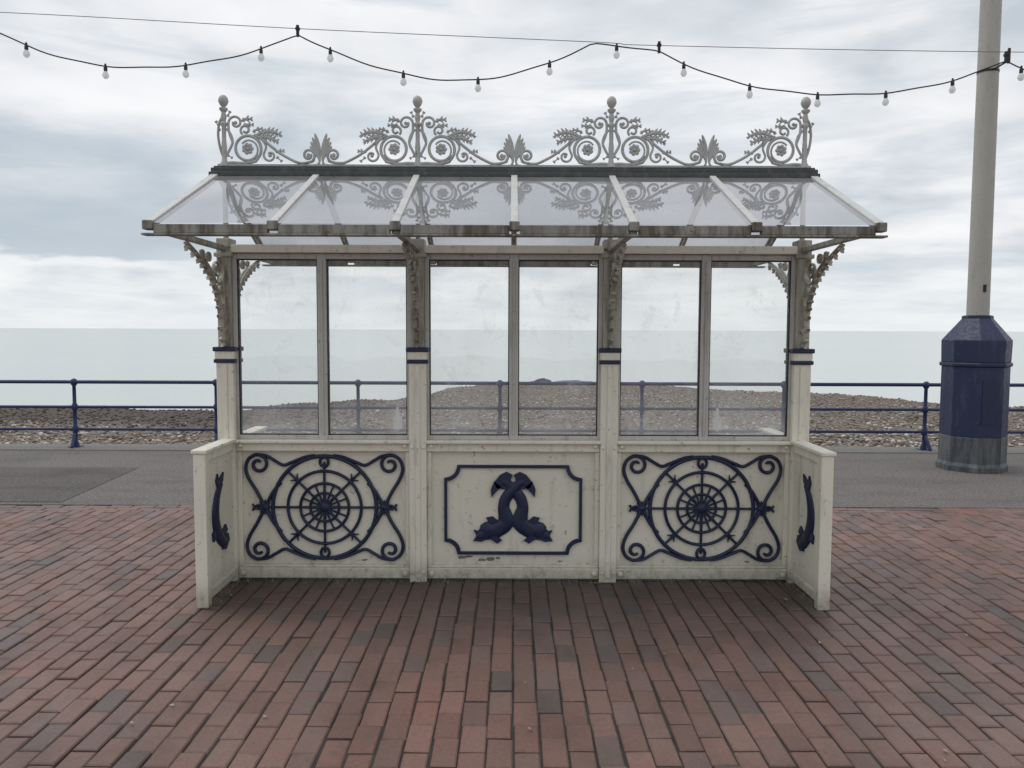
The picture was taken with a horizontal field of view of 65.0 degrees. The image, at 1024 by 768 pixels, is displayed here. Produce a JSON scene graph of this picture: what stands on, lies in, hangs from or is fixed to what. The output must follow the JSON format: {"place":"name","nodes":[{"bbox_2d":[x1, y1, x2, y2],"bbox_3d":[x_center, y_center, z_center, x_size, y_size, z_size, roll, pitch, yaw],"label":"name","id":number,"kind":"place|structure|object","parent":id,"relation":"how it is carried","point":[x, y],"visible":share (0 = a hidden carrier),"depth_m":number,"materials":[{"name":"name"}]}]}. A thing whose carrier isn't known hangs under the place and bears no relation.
{"place":"outdoors","nodes":[
{"label":"outdoors","id":0,"kind":"place"},
{"bbox_2d":[0,504,1005,508],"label":"ground","id":1,"kind":"structure","parent":0,"point":[180,505],"depth_m":7.43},
{"bbox_2d":[0,444,1023,453],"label":"concrete kerb","id":2,"kind":"structure","parent":1,"relation":"on","point":[190,447],"depth_m":10.75,"materials":[{"name":"grey concrete"}]},
{"bbox_2d":[0,378,1023,450],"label":"seafront railing","id":3,"kind":"object","parent":2,"relation":"on","point":[641,408],"visible":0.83,"depth_m":10.75,"materials":[{"name":"blue metal"}]},
{"bbox_2d":[0,505,1023,767],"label":"brick paving","id":4,"kind":"structure","parent":0,"point":[906,661],"depth_m":3.90,"materials":[{"name":"red brick"}]},
{"bbox_2d":[141,95,887,609],"bbox_3d":[0.011,-0.261,5.064,3.750,3.038,2.020,0,4,0],"label":"seaside shelter","id":5,"kind":"object","parent":4,"relation":"on","point":[605,503],"visible":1,"depth_m":5.02,"materials":[{"name":"beige paint"}]},
{"bbox_2d":[232,253,795,440],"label":"window frames","id":6,"kind":"structure","parent":5,"relation":"in","point":[321,258],"depth_m":5.03,"materials":[{"name":"paint"}]},
{"bbox_2d":[0,328,1023,410],"bbox_3d":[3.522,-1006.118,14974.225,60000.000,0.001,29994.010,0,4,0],"label":"sea","id":7,"kind":"structure","parent":0,"point":[456,355],"depth_m":107.40,"materials":[{"name":"liquid"}]},
{"bbox_2d":[0,380,1023,446],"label":"shingle beach","id":8,"kind":"structure","parent":0,"point":[665,416],"depth_m":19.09,"materials":[{"name":"gravel"}]},
{"bbox_2d":[530,378,551,381],"bbox_3d":[1.134,-0.054,31.228,0.862,0.355,0.612,0,4,0],"label":"rock","id":9,"kind":"object","parent":8,"relation":"on","point":[542,380],"visible":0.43,"depth_m":31.13,"materials":[{"name":"grey stone"}]},
{"bbox_2d":[0,450,1023,507],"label":"asphalt promenade","id":10,"kind":"structure","parent":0,"point":[895,480],"depth_m":8.56,"materials":[{"name":"grey asphalt"}]},
{"bbox_2d":[0,467,137,501],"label":"asphalt patch","id":11,"kind":"object","parent":10,"relation":"on","point":[39,484],"visible":1,"depth_m":8.38,"materials":[{"name":"grey asphalt"}]},
{"bbox_2d":[936,0,1012,473],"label":"lamp post","id":12,"kind":"object","parent":10,"relation":"on","point":[975,363],"visible":1,"depth_m":9.07,"materials":[{"name":"metal"}]},
{"bbox_2d":[0,12,1023,106],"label":"string lights","id":13,"kind":"object","parent":12,"relation":"attached to","point":[549,72],"visible":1,"depth_m":8.70,"materials":[{"name":"black rubber"}]},
{"bbox_2d":[0,0,1023,331],"label":"sky","id":14,"kind":"structure","parent":0,"point":[86,157],"materials":[{"name":"white"}]},
{"bbox_2d":[210,577,816,610],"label":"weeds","id":15,"kind":"object","parent":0,"point":[238,582],"visible":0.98,"depth_m":5.07,"materials":[{"name":"green plant"}]},
{"bbox_2d":[78,520,985,760],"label":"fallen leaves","id":16,"kind":"object","parent":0,"point":[569,646],"visible":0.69,"depth_m":3.86,"materials":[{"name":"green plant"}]}
]}

